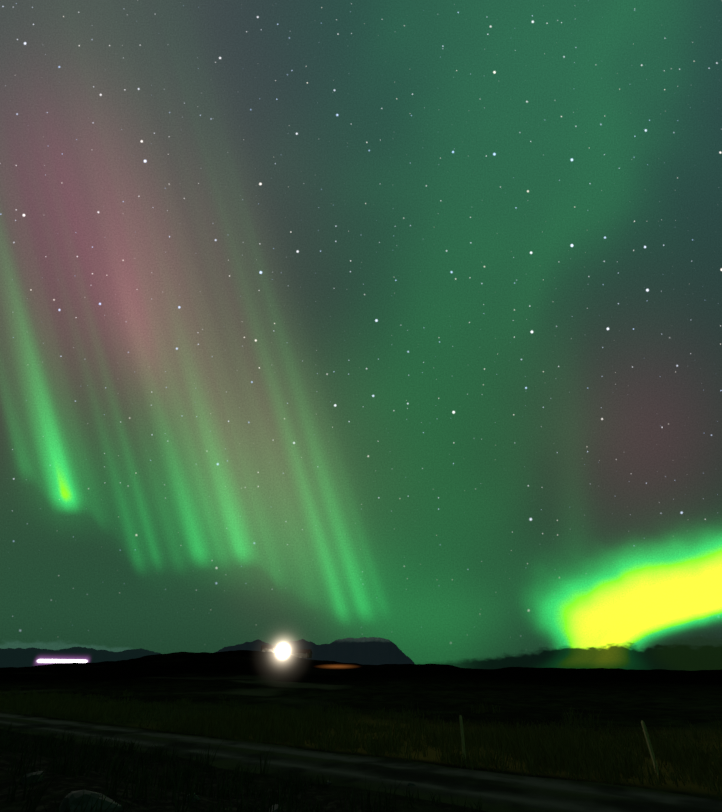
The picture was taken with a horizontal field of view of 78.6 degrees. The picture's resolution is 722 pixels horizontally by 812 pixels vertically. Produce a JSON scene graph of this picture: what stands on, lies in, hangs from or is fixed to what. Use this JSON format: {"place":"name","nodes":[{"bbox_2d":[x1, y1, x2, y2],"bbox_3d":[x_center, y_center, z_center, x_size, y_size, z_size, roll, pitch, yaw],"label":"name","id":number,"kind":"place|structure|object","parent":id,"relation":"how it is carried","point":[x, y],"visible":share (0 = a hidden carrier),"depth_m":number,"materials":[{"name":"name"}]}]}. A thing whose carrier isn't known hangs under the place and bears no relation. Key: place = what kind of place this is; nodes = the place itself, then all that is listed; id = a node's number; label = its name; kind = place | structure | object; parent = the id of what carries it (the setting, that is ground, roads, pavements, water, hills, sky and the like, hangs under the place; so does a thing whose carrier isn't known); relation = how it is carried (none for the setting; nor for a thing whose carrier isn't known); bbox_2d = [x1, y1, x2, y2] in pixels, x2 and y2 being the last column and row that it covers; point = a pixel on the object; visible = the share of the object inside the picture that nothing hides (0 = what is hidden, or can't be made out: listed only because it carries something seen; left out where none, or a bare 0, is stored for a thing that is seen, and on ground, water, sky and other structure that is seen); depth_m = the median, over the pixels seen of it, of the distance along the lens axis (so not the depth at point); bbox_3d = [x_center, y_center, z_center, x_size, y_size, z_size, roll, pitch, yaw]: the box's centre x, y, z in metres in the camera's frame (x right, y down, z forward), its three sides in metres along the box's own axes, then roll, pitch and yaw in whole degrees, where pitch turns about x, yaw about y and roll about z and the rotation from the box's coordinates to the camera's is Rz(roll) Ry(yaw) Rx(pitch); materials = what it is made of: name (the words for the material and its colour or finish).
{"place":"outdoors","nodes":[
{"label":"outdoors","id":0,"kind":"place"},
{"bbox_2d":[0,647,160,667],"bbox_3d":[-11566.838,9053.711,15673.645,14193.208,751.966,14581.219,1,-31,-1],"label":"mountain","id":1,"kind":"structure","parent":0,"point":[21,657],"depth_m":13291.55,"materials":[{"name":"grey stone"}]},
{"bbox_2d":[214,637,414,664],"bbox_3d":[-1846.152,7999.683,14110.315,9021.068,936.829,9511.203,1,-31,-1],"label":"mountain","id":2,"kind":"structure","parent":0,"point":[371,651],"depth_m":12222.17,"materials":[{"name":"grey stone"}]},
{"bbox_2d":[0,650,721,811],"bbox_3d":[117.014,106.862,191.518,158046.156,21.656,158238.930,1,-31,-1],"label":"terrain","id":3,"kind":"structure","parent":0,"point":[659,700],"depth_m":48.15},
{"bbox_2d":[21,771,43,783],"bbox_3d":[-5.434,6.214,7.303,0.311,0.274,0.304,-19,-27,41],"label":"rock","id":4,"kind":"object","parent":3,"relation":"on","point":[38,774],"visible":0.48,"depth_m":7.25,"materials":[{"name":"grey stone"}]},
{"bbox_2d":[59,790,122,811],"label":"rock","id":5,"kind":"object","parent":3,"relation":"on","point":[74,798],"visible":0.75,"depth_m":5.47,"materials":[{"name":"grey stone"}]},
{"bbox_2d":[261,644,277,652],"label":"farmhouse","id":6,"kind":"object","parent":3,"relation":"on","point":[269,648],"depth_m":361.87,"materials":[{"name":"white"}]},
{"bbox_2d":[269,804,280,811],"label":"rock","id":7,"kind":"object","parent":3,"relation":"on","point":[275,807],"visible":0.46,"depth_m":7.42,"materials":[{"name":"grey stone"}]},
{"bbox_2d":[288,648,311,657],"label":"farm barn","id":8,"kind":"structure","parent":3,"relation":"on","point":[303,653],"depth_m":366.78,"materials":[{"name":"white"}]},
{"bbox_2d":[0,686,721,811],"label":"grass tufts","id":9,"kind":"object","parent":3,"relation":"on","point":[572,753],"visible":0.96,"depth_m":15.95,"materials":[{"name":"green plant"}]},
{"bbox_2d":[0,712,721,811],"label":"gravel track","id":10,"kind":"structure","parent":3,"relation":"on","point":[500,792],"depth_m":12.63,"materials":[{"name":"grey gravel"}]},
{"bbox_2d":[459,715,465,760],"bbox_3d":[3.463,11.428,14.967,0.100,1.550,0.091,23,-38,-33],"label":"fence post","id":11,"kind":"object","parent":3,"relation":"on","point":[462,736],"visible":0.58,"depth_m":15.02,"materials":[{"name":"brown wood"}]},
{"bbox_2d":[641,720,658,774],"bbox_3d":[8.698,10.355,13.200,0.135,1.550,0.099,6,-32,-9],"label":"fence post","id":12,"kind":"object","parent":3,"relation":"on","point":[648,741],"visible":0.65,"depth_m":13.26,"materials":[{"name":"brown wood"}]},
{"bbox_2d":[0,0,721,670],"label":"sky","id":13,"kind":"structure","parent":0,"point":[321,321],"materials":[{"name":"green"}]}
]}

